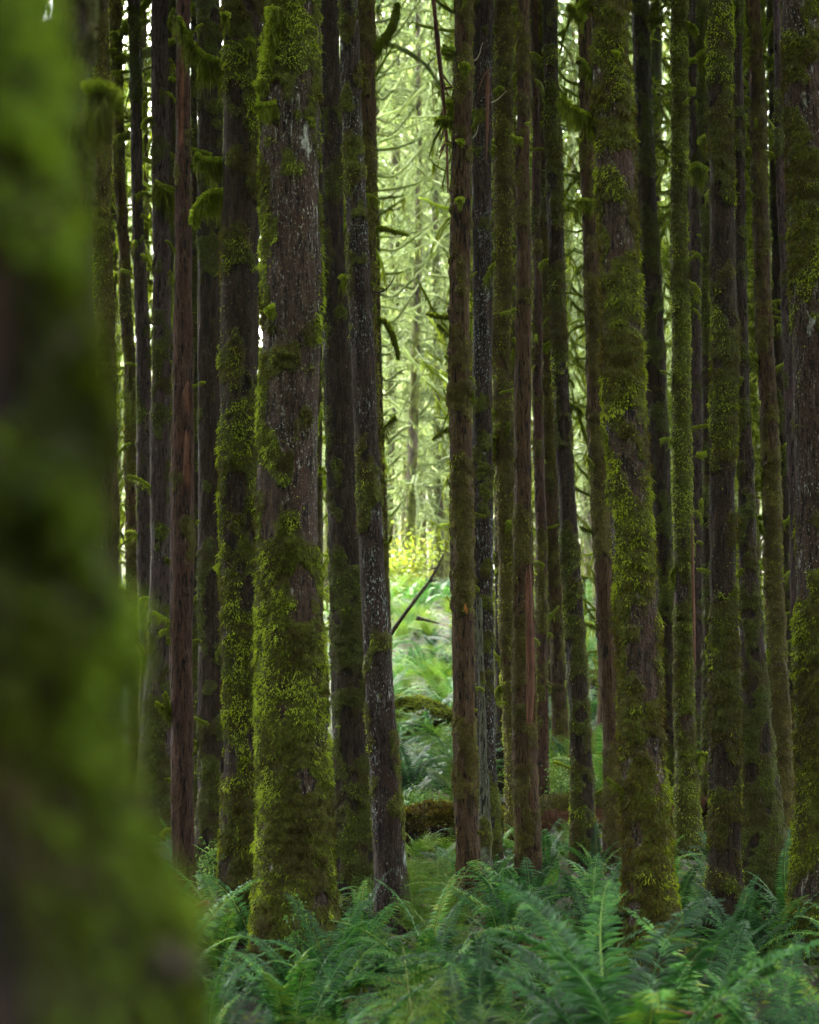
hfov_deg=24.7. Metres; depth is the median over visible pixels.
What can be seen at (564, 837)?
lady fern
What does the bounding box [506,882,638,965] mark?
sword fern
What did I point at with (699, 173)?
conifer tree
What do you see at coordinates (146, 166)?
conifer tree
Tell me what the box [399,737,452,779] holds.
sword fern
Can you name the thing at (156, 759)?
conifer tree
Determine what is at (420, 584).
lady fern
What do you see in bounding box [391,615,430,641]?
lady fern
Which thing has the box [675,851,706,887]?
sword fern
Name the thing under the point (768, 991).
sword fern
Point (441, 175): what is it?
conifer tree
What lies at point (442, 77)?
dead branch
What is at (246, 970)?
sword fern
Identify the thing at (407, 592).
sword fern
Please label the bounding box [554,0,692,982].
conifer tree
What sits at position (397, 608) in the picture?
lady fern
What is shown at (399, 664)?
sword fern
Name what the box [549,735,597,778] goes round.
sword fern
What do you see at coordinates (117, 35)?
conifer tree
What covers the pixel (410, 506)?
conifer tree
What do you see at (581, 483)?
conifer tree
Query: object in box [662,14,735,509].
conifer tree
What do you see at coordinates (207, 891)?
sword fern
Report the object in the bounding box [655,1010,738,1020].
fern
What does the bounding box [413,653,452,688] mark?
lady fern
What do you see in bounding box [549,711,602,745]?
sword fern
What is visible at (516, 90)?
conifer tree
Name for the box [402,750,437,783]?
sword fern
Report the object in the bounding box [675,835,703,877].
sword fern
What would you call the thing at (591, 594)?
lady fern
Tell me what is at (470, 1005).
sword fern
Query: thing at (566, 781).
shrub
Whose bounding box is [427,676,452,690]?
lady fern
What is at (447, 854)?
sword fern
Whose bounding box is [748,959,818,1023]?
sword fern
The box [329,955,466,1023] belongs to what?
lady fern
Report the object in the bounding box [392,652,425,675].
sword fern
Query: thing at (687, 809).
conifer tree
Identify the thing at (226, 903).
sword fern
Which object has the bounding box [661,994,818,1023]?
sword fern
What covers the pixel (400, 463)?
conifer tree
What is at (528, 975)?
sword fern
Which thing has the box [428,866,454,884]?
sword fern
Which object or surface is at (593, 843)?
sword fern
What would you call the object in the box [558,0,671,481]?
conifer tree
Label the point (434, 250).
conifer tree
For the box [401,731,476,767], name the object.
lady fern
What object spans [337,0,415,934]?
conifer tree
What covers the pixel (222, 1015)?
sword fern
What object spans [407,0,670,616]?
conifer tree
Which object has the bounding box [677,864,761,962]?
sword fern
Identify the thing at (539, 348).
conifer tree
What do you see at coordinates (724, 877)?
conifer tree
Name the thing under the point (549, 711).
sword fern
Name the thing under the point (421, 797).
shrub
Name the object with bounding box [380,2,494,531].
conifer tree
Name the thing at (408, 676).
lady fern
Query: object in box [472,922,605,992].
sword fern
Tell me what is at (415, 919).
lady fern
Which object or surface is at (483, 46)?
conifer tree
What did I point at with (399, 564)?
shrub
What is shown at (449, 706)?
sword fern
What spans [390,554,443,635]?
fallen branch
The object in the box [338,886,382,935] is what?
sword fern
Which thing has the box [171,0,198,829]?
conifer tree
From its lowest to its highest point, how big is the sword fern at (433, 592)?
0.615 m
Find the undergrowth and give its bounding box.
[196,593,818,1023]
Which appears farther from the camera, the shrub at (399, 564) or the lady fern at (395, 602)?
the shrub at (399, 564)
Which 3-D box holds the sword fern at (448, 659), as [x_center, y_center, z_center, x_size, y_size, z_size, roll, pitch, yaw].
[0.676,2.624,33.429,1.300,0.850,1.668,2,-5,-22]
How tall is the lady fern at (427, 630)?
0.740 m
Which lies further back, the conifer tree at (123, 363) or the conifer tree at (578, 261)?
the conifer tree at (123, 363)
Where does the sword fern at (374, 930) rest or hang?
on the ground
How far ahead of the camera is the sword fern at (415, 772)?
20.39 m
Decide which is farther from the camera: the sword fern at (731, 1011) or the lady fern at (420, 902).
the lady fern at (420, 902)
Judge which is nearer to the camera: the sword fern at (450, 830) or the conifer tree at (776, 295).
the sword fern at (450, 830)
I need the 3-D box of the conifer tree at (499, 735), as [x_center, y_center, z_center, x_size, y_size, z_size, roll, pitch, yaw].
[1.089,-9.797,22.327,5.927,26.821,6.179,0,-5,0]
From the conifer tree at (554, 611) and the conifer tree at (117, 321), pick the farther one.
the conifer tree at (117, 321)
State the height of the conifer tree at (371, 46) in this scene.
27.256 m
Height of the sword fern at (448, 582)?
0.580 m
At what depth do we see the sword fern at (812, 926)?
10.22 m
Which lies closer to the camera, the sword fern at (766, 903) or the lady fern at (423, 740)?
the sword fern at (766, 903)
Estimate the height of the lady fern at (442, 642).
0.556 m
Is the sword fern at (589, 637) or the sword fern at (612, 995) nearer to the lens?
the sword fern at (612, 995)
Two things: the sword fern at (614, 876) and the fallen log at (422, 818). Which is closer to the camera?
the sword fern at (614, 876)
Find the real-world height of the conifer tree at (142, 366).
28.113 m
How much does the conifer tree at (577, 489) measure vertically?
26.123 m
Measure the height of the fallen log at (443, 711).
1.052 m
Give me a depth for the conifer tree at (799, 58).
10.79 m
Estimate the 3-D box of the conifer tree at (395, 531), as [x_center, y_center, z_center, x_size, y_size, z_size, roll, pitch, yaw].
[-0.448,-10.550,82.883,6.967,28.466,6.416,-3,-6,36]
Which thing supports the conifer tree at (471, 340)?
on the ground
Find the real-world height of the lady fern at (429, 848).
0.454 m
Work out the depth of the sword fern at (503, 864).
14.35 m
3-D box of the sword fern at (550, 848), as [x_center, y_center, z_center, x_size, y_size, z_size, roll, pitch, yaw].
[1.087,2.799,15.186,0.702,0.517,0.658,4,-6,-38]
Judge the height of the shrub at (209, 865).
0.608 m
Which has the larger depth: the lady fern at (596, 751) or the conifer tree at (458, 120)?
the lady fern at (596, 751)
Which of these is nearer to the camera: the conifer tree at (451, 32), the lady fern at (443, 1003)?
the lady fern at (443, 1003)
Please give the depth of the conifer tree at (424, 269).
70.63 m
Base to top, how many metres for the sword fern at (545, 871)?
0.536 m
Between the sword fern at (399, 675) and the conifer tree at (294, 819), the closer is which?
the conifer tree at (294, 819)
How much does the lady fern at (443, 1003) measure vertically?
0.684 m
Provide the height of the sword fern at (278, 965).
0.534 m
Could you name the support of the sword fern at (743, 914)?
on the ground
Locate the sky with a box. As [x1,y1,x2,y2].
[123,0,768,345]
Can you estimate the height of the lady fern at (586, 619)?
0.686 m
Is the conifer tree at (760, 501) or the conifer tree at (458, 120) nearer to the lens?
the conifer tree at (458, 120)
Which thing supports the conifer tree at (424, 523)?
on the ground
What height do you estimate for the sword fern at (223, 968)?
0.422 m
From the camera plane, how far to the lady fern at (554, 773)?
21.18 m
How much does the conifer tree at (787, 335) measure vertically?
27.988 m
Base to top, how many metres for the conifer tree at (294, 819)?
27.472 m
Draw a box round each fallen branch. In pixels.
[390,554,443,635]
[416,615,439,623]
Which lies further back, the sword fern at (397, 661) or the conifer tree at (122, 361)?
the conifer tree at (122, 361)
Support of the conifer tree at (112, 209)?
on the ground
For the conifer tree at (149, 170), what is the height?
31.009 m
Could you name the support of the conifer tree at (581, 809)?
on the ground
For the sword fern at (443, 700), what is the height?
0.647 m
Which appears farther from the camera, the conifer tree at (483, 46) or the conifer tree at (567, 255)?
the conifer tree at (567, 255)
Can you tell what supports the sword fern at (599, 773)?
on the ground
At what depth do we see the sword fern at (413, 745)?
23.38 m
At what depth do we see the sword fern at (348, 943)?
9.09 m
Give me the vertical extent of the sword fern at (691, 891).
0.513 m
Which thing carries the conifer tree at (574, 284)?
on the ground
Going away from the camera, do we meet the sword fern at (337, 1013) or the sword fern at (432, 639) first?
the sword fern at (337, 1013)
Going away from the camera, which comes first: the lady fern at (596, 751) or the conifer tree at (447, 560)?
the lady fern at (596, 751)
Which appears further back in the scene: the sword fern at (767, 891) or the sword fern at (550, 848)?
the sword fern at (550, 848)
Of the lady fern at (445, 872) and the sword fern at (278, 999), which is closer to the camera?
the sword fern at (278, 999)
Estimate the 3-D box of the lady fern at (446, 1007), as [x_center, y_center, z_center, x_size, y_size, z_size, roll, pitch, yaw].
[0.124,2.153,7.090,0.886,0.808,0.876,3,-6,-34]
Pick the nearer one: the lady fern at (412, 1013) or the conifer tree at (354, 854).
the lady fern at (412, 1013)
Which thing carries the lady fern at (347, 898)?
on the ground
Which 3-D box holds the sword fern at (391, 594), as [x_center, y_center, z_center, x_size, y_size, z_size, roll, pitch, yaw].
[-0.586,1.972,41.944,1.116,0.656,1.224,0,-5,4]
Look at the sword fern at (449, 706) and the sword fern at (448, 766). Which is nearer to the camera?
the sword fern at (448, 766)
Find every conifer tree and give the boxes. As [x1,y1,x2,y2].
[0,0,230,1023]
[58,0,126,323]
[92,0,136,566]
[92,19,144,529]
[108,0,151,546]
[108,0,152,538]
[108,0,175,746]
[108,9,152,569]
[111,0,152,727]
[112,0,223,560]
[117,8,417,401]
[120,2,220,416]
[120,7,152,510]
[120,69,152,546]
[121,9,262,440]
[121,177,152,549]
[126,0,198,843]
[136,16,222,394]
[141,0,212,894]
[170,0,263,949]
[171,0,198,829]
[191,0,223,882]
[222,148,262,370]
[245,0,345,990]
[259,0,448,601]
[259,327,325,535]
[317,42,395,664]
[318,0,373,911]
[322,0,405,674]
[322,0,438,549]
[322,4,442,503]
[322,388,325,550]
[323,0,451,574]
[323,0,452,581]
[324,0,454,569]
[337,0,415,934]
[358,0,409,566]
[375,0,444,664]
[376,0,493,584]
[378,0,443,573]
[378,0,576,522]
[379,0,493,584]
[379,2,445,581]
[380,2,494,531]
[381,0,591,557]
[382,15,531,458]
[382,58,430,569]
[383,0,577,533]
[383,30,429,577]
[394,18,444,578]
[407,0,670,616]
[412,0,543,729]
[413,0,493,531]
[414,27,454,498]
[426,0,494,924]
[430,2,584,690]
[442,1,663,474]
[445,0,577,670]
[447,0,507,865]
[469,165,472,418]
[472,0,541,852]
[472,41,559,560]
[492,13,504,795]
[493,2,662,506]
[499,0,546,886]
[514,0,553,796]
[514,0,569,766]
[515,5,583,695]
[529,0,630,509]
[530,25,573,597]
[530,121,586,597]
[532,0,602,871]
[532,0,664,586]
[532,0,669,480]
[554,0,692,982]
[557,0,664,513]
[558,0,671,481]
[558,17,632,757]
[559,3,671,550]
[561,54,584,584]
[563,1,664,649]
[564,0,621,867]
[564,32,670,525]
[566,29,771,600]
[567,1,768,553]
[573,0,671,475]
[592,1,671,498]
[630,0,696,823]
[648,0,709,859]
[649,0,673,554]
[652,23,753,497]
[660,4,671,402]
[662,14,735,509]
[665,16,766,595]
[665,75,767,527]
[667,0,702,781]
[687,0,711,829]
[696,0,745,965]
[732,0,790,913]
[734,55,771,634]
[736,0,792,581]
[736,8,771,648]
[742,0,794,829]
[760,3,767,63]
[763,0,796,685]
[765,0,794,781]
[777,0,818,965]
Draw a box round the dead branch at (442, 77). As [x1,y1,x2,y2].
[431,0,452,192]
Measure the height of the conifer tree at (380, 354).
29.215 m
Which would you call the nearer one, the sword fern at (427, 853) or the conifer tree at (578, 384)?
the sword fern at (427, 853)
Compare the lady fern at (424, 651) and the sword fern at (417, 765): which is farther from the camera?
the lady fern at (424, 651)
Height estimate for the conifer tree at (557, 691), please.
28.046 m
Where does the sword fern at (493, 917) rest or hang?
on the ground
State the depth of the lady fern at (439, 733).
24.67 m
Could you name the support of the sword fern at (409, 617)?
on the ground
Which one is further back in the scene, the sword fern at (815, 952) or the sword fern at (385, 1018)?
the sword fern at (815, 952)
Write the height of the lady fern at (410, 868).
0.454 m
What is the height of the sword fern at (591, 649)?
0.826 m
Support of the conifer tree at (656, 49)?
on the ground
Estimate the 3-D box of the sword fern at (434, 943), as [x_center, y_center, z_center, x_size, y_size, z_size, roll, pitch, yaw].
[0.077,2.138,8.694,1.071,0.877,0.808,-2,-5,22]
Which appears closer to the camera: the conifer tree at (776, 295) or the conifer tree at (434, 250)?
the conifer tree at (776, 295)
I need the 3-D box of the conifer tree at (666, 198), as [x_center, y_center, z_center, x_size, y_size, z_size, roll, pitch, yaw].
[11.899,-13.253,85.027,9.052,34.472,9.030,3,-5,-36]
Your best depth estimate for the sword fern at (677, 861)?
12.00 m
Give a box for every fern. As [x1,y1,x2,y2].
[159,818,194,842]
[177,870,216,900]
[184,884,203,894]
[190,844,342,895]
[191,878,263,1004]
[192,873,342,960]
[196,898,316,981]
[203,929,283,1011]
[204,931,248,946]
[204,968,253,1012]
[205,932,375,1018]
[205,963,270,1023]
[206,944,428,1023]
[216,996,238,1023]
[222,893,442,1009]
[253,1004,276,1023]
[265,900,410,994]
[267,997,529,1023]
[268,940,405,1023]
[306,1006,389,1023]
[313,868,530,1009]
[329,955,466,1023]
[330,694,415,712]
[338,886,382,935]
[338,892,363,908]
[340,874,419,915]
[343,978,576,1023]
[344,870,410,962]
[344,878,546,1009]
[349,974,446,1023]
[365,945,529,1023]
[367,884,525,984]
[370,858,430,901]
[370,876,466,937]
[386,869,818,1023]
[390,571,424,597]
[390,585,404,601]
[390,595,403,614]
[390,601,417,619]
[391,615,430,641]
[391,621,414,649]
[392,608,425,633]
[392,630,411,653]
[392,645,432,669]
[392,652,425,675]
[392,656,421,679]
[393,638,451,678]
[393,658,427,689]
[393,664,409,687]
[393,666,434,694]
[393,674,425,695]
[394,579,430,604]
[394,598,434,624]
[395,586,450,614]
[395,704,443,741]
[396,709,451,745]
[397,711,476,752]
[397,715,433,740]
[397,722,476,757]
[397,939,569,1023]
[398,732,425,758]
[399,728,434,757]
[399,735,432,770]
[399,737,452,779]
[399,741,451,804]
[400,575,437,593]
[401,730,451,763]
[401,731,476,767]
[401,781,424,804]
[402,687,452,705]
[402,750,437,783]
[402,933,580,1023]
[404,587,441,608]
[405,828,448,860]
[405,832,447,861]
[405,850,516,923]
[405,853,432,866]
[405,860,595,939]
[406,848,451,869]
[407,606,451,639]
[407,641,451,675]
[407,864,440,894]
[408,746,503,801]
[408,842,455,870]
[410,627,448,648]
[410,675,452,705]
[410,856,449,876]
[411,602,436,618]
[411,936,547,1023]
[412,578,449,603]
[412,889,440,913]
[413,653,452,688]
[414,837,455,858]
[414,872,454,903]
[415,846,455,885]
[416,887,486,932]
[417,635,452,678]
[417,732,503,795]
[419,743,503,796]
[420,676,452,704]
[420,848,454,872]
[422,639,451,660]
[425,626,451,649]
[425,688,452,707]
[425,853,512,862]
[426,855,454,881]
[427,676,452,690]
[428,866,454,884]
[434,584,450,603]
[434,593,450,613]
[435,577,449,587]
[435,670,451,684]
[437,819,454,837]
[437,828,455,856]
[440,884,566,959]
[461,857,585,927]
[468,923,818,1023]
[469,891,695,1009]
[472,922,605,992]
[481,853,699,952]
[481,949,608,1022]
[482,862,592,925]
[493,854,511,872]
[493,855,514,882]
[494,855,513,869]
[494,868,565,909]
[502,818,564,849]
[502,823,566,864]
[502,827,513,852]
[505,827,569,870]
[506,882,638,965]
[510,854,575,892]
[515,859,621,918]
[528,963,704,1022]
[543,835,568,857]
[544,817,601,854]
[548,687,596,722]
[548,702,551,734]
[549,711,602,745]
[549,725,603,788]
[549,734,569,770]
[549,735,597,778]
[549,749,569,793]
[557,817,602,833]
[557,821,621,875]
[565,631,597,665]
[567,687,596,722]
[567,914,781,1022]
[583,583,592,607]
[584,612,595,636]
[585,589,592,608]
[586,621,595,646]
[591,723,602,757]
[591,740,602,776]
[591,852,703,908]
[591,857,619,903]
[596,905,818,1023]
[610,997,751,1023]
[636,934,807,1023]
[652,1001,818,1023]
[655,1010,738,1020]
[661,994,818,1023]
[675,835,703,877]
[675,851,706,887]
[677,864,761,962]
[678,873,755,903]
[680,867,751,918]
[681,874,817,958]
[681,891,818,959]
[683,830,707,859]
[685,933,816,997]
[727,977,815,1023]
[743,870,785,922]
[745,836,790,926]
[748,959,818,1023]
[751,907,779,951]
[758,977,818,1008]
[795,911,818,1004]
[801,900,818,941]
[805,932,818,957]
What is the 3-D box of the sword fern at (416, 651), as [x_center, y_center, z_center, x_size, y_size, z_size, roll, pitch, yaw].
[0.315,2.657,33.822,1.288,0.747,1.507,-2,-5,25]
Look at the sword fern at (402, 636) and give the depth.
36.91 m
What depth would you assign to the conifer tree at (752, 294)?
28.21 m
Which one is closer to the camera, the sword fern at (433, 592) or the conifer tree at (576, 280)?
the conifer tree at (576, 280)
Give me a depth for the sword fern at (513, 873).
12.14 m
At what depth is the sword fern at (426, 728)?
23.29 m
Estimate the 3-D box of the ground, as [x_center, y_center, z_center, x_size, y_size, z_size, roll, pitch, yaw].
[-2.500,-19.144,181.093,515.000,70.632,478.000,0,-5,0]
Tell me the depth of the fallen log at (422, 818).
16.40 m
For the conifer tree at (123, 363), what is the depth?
93.48 m
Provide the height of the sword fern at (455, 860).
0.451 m
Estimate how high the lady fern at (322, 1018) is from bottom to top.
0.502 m
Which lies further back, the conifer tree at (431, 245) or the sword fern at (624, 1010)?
the conifer tree at (431, 245)
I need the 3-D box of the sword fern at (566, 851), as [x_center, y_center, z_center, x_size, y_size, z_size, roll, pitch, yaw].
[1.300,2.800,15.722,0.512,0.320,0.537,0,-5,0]
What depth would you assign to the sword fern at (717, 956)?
8.63 m
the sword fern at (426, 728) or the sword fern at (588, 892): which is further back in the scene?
the sword fern at (426, 728)
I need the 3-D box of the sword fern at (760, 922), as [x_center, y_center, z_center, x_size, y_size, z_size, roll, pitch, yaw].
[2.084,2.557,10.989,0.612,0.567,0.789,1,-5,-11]
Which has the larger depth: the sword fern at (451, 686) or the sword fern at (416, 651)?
the sword fern at (416, 651)
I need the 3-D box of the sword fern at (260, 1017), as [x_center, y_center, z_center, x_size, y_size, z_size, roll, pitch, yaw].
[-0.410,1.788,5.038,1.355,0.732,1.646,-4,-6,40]
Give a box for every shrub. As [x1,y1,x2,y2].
[195,837,217,898]
[283,880,317,983]
[388,518,449,597]
[403,776,448,805]
[540,745,602,793]
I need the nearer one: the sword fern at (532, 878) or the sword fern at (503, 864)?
the sword fern at (532, 878)
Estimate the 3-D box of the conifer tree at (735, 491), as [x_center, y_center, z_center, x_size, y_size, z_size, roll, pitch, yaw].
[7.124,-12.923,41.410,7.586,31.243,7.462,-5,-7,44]
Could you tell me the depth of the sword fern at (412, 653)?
35.21 m
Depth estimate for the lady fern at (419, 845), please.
15.66 m
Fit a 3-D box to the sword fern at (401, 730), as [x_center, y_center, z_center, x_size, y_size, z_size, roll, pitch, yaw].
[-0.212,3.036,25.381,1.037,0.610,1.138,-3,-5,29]
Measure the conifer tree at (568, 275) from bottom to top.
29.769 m
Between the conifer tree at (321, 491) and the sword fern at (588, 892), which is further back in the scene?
the conifer tree at (321, 491)
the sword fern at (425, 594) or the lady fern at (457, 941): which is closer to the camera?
the lady fern at (457, 941)
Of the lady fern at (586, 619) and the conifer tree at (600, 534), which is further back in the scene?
the lady fern at (586, 619)
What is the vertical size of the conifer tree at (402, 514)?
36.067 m
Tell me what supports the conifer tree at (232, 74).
on the ground
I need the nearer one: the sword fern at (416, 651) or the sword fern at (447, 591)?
the sword fern at (416, 651)
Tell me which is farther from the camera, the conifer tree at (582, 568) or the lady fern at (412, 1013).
the conifer tree at (582, 568)
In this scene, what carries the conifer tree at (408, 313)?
on the ground
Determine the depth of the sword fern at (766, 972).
9.36 m
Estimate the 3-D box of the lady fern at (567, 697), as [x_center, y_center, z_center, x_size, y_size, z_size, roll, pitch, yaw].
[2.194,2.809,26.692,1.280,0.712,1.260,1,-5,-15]
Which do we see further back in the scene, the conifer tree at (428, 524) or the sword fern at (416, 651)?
the conifer tree at (428, 524)
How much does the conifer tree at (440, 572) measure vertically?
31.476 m
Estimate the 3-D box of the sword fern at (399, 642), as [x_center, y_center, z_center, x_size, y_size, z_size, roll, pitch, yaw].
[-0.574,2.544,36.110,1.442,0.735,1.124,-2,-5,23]
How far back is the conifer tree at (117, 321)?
44.36 m
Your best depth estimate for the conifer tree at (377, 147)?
40.84 m
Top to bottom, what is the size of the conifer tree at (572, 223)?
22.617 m
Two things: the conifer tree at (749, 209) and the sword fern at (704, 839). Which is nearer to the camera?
the sword fern at (704, 839)
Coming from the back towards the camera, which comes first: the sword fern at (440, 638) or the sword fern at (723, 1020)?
the sword fern at (440, 638)
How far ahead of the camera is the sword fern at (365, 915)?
10.50 m
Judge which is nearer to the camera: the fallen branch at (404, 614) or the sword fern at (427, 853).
the sword fern at (427, 853)
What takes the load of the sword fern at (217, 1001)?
on the ground
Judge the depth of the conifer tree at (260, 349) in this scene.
31.32 m
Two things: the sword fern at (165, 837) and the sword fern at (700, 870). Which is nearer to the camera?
the sword fern at (700, 870)
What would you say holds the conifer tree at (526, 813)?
on the ground
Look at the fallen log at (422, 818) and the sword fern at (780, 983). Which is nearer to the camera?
the sword fern at (780, 983)
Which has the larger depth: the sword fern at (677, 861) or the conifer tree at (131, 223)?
the conifer tree at (131, 223)
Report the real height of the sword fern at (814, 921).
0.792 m
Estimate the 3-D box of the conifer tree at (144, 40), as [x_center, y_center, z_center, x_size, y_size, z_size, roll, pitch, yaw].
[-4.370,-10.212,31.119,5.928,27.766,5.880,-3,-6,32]
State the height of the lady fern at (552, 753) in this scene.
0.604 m
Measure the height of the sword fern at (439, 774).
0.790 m
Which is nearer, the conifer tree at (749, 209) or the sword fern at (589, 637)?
the conifer tree at (749, 209)
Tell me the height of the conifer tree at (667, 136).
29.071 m
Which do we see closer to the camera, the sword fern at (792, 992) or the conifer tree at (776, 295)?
the sword fern at (792, 992)
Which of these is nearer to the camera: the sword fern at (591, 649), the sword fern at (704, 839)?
the sword fern at (704, 839)
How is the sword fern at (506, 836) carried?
on the ground
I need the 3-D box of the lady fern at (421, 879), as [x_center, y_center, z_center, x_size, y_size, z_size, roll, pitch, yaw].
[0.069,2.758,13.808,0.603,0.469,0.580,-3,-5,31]
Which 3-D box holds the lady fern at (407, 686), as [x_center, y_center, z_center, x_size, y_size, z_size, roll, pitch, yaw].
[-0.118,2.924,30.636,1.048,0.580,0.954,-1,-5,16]
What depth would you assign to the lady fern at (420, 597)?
41.99 m
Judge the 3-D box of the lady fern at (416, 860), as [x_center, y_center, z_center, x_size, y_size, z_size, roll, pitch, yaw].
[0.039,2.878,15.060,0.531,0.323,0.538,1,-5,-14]
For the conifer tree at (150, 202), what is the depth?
46.26 m
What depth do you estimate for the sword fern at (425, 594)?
41.29 m
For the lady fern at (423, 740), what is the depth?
23.83 m
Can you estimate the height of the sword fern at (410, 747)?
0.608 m
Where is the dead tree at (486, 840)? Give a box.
[476,598,493,898]
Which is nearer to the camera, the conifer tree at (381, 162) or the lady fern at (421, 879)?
the lady fern at (421, 879)
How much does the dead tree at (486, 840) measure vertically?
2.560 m
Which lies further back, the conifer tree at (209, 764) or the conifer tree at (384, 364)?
the conifer tree at (384, 364)
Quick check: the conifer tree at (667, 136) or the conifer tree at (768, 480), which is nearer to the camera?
the conifer tree at (768, 480)
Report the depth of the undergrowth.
10.41 m
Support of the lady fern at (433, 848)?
on the ground
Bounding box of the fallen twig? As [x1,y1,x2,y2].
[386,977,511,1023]
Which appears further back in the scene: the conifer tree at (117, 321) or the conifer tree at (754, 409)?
the conifer tree at (117, 321)
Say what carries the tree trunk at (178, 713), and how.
on the ground
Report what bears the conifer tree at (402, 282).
on the ground
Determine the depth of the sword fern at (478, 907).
10.87 m
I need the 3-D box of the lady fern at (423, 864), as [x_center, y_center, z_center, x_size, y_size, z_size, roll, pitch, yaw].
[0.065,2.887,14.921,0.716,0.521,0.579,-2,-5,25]
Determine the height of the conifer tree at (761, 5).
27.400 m
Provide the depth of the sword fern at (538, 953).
8.88 m
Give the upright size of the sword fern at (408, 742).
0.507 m
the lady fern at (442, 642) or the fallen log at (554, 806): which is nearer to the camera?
the fallen log at (554, 806)
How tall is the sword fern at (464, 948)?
0.858 m
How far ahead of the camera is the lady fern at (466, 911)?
11.31 m
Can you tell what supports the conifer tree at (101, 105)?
on the ground
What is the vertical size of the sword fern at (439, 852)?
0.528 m
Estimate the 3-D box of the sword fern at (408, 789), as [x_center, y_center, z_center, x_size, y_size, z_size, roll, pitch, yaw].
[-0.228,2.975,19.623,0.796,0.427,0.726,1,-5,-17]
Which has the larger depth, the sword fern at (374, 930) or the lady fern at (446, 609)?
the lady fern at (446, 609)
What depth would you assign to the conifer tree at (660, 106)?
26.29 m
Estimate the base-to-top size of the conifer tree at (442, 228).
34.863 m
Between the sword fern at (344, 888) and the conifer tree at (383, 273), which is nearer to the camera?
the sword fern at (344, 888)
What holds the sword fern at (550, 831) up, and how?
on the ground
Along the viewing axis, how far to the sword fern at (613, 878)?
13.07 m
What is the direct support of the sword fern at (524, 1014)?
on the ground
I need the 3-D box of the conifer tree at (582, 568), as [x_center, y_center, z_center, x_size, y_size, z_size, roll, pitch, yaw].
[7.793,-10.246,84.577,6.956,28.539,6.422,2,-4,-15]
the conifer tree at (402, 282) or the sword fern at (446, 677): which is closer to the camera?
the sword fern at (446, 677)
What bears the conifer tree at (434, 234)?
on the ground
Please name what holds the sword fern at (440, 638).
on the ground
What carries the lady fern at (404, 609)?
on the ground
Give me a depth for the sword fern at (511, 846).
15.71 m
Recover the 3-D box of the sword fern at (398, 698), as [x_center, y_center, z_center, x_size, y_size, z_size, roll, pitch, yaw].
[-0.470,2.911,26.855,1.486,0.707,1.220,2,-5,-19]
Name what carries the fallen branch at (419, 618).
on the ground
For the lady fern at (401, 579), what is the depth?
44.97 m
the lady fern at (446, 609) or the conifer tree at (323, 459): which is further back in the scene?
the conifer tree at (323, 459)
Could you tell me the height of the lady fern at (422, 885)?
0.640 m
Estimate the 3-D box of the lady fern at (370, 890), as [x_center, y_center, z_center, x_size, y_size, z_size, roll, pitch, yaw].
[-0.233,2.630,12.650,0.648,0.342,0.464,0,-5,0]
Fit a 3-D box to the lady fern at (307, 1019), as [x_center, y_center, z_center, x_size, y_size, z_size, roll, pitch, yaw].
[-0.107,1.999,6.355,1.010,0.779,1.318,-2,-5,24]
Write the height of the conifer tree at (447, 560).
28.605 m
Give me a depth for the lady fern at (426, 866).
14.31 m
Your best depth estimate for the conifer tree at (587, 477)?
31.41 m
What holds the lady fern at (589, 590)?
on the ground
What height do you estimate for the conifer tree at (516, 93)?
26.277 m
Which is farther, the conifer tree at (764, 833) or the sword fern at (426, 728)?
the sword fern at (426, 728)
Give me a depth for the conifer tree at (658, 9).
27.39 m
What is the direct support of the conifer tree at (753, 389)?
on the ground
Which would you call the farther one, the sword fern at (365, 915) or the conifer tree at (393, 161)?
the conifer tree at (393, 161)
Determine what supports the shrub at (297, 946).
on the ground
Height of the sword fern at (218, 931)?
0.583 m
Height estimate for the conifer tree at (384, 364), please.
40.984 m
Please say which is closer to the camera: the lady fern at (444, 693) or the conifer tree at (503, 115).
the conifer tree at (503, 115)
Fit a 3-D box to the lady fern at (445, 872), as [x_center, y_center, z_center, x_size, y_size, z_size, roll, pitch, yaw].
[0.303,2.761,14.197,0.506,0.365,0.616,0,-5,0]
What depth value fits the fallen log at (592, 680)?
30.70 m
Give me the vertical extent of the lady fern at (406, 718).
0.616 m
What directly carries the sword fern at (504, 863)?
on the ground
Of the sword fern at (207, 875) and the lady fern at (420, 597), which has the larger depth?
the lady fern at (420, 597)
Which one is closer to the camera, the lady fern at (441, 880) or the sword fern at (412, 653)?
the lady fern at (441, 880)
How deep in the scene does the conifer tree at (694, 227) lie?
22.13 m
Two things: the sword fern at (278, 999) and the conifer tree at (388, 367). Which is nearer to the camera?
the sword fern at (278, 999)
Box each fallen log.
[394,693,452,742]
[404,798,504,852]
[501,783,707,834]
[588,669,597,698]
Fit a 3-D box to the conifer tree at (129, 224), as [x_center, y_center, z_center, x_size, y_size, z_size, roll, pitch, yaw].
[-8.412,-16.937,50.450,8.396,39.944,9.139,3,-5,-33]
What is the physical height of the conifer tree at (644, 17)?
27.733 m
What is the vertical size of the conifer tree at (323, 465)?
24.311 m
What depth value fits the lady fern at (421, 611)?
40.16 m
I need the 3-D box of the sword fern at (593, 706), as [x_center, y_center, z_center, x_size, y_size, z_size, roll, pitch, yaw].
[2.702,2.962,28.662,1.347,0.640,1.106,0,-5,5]
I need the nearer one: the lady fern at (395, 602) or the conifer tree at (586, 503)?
the lady fern at (395, 602)
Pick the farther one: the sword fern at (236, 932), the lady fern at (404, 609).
the lady fern at (404, 609)
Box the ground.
[121,371,818,1023]
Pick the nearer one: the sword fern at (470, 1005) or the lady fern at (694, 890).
the sword fern at (470, 1005)

